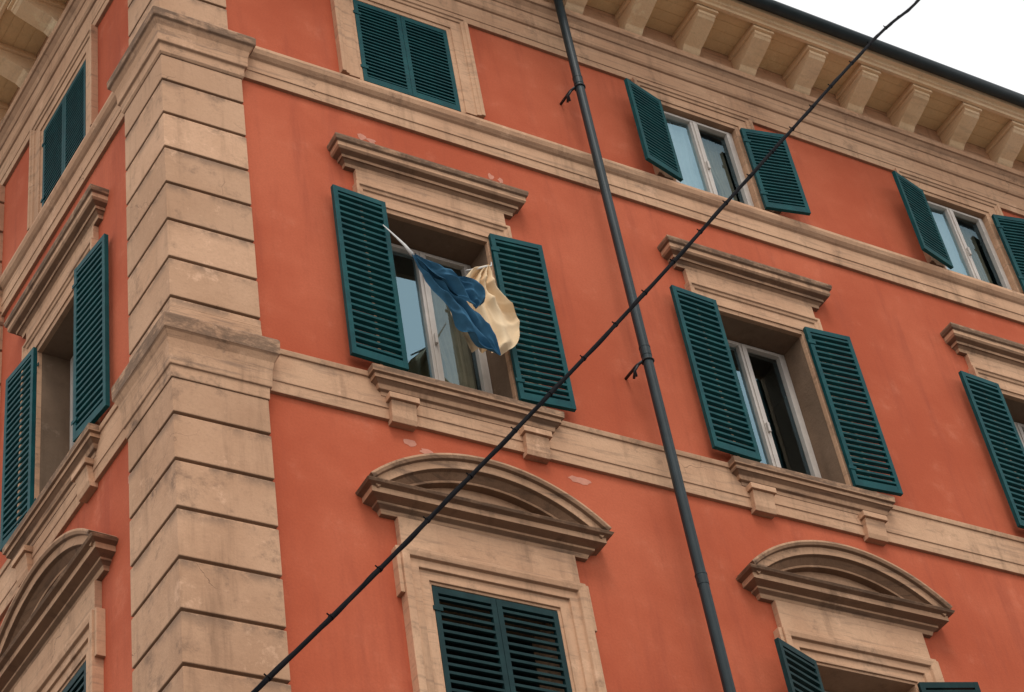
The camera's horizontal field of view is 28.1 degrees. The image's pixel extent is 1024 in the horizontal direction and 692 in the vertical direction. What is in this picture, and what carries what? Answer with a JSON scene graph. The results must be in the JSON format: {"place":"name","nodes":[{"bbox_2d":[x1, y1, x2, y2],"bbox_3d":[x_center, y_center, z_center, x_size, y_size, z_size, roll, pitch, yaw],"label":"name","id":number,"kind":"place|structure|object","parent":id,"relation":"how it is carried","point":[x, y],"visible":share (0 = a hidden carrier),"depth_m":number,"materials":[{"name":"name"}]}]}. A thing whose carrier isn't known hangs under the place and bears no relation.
{"place":"outdoors","nodes":[
{"label":"outdoors","id":0,"kind":"place"},
{"bbox_2d":[251,0,919,691],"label":"overhead cable","id":1,"kind":"object","parent":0,"point":[483,462],"visible":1,"depth_m":16.16,"materials":[{"name":"rubber"}]},
{"bbox_2d":[775,0,1023,94],"label":"sky","id":2,"kind":"structure","parent":0,"point":[983,39],"materials":[{"name":"white"}]},
{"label":"pavement","id":3,"kind":"structure","parent":0,"visible":0},
{"bbox_2d":[0,0,1023,691],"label":"apartment building","id":4,"kind":"structure","parent":3,"relation":"on","point":[264,408],"depth_m":19.38,"materials":[{"name":"orange paint"}]},
{"bbox_2d":[0,183,109,587],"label":"window","id":5,"kind":"structure","parent":4,"relation":"in","point":[57,397],"depth_m":19.30,"materials":[{"name":"teal wood"}]},
{"bbox_2d":[0,528,118,691],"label":"window","id":6,"kind":"structure","parent":4,"relation":"in","point":[53,630],"depth_m":16.97,"materials":[{"name":"beige stone"}]},
{"bbox_2d":[27,24,97,230],"bbox_3d":[-4.597,-2.225,21.545,0.355,1.660,1.630,18,-49,-28],"label":"window","id":7,"kind":"structure","parent":4,"relation":"in","point":[70,110],"depth_m":21.57,"materials":[{"name":"teal wood"}]},
{"bbox_2d":[330,0,485,118],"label":"window","id":8,"kind":"structure","parent":4,"relation":"in","point":[409,47],"depth_m":21.30,"materials":[{"name":"teal wood"}]},
{"bbox_2d":[383,225,519,355],"bbox_3d":[-0.466,-0.519,18.624,1.243,1.567,0.403,15,-48,-26],"label":"flag","id":9,"kind":"object","parent":4,"relation":"attached to","point":[479,304],"visible":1,"depth_m":18.45,"materials":[{"name":"blue fabric"}]},
{"bbox_2d":[327,132,576,463],"bbox_3d":[-0.696,-0.299,18.993,2.249,3.492,0.739,15,-48,-26],"label":"window","id":10,"kind":"structure","parent":4,"relation":"in","point":[451,218],"depth_m":19.07,"materials":[{"name":"teal wood"}]},
{"bbox_2d":[355,453,613,691],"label":"window","id":11,"kind":"structure","parent":4,"relation":"in","point":[499,559],"depth_m":16.72,"materials":[{"name":"beige stone"}]},
{"bbox_2d":[624,77,810,215],"bbox_3d":[2.146,-2.184,22.983,2.193,1.665,0.544,15,-48,-26],"label":"window","id":12,"kind":"structure","parent":4,"relation":"in","point":[679,154],"depth_m":23.11,"materials":[{"name":"teal wood"}]},
{"bbox_2d":[657,235,902,545],"bbox_3d":[2.594,0.558,20.611,2.249,3.492,0.659,15,-48,-26],"label":"window","id":13,"kind":"structure","parent":4,"relation":"in","point":[727,303],"depth_m":20.72,"materials":[{"name":"teal wood"}]},
{"bbox_2d":[736,540,980,691],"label":"window","id":14,"kind":"structure","parent":4,"relation":"in","point":[848,618],"depth_m":18.53,"materials":[{"name":"beige stone"}]},
{"bbox_2d":[892,168,1023,293],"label":"window","id":15,"kind":"structure","parent":4,"relation":"in","point":[944,243],"depth_m":24.80,"materials":[{"name":"teal wood"}]},
{"bbox_2d":[940,322,1023,528],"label":"window","id":16,"kind":"structure","parent":4,"relation":"in","point":[993,385],"depth_m":22.39,"materials":[{"name":"teal wood"}]}
]}

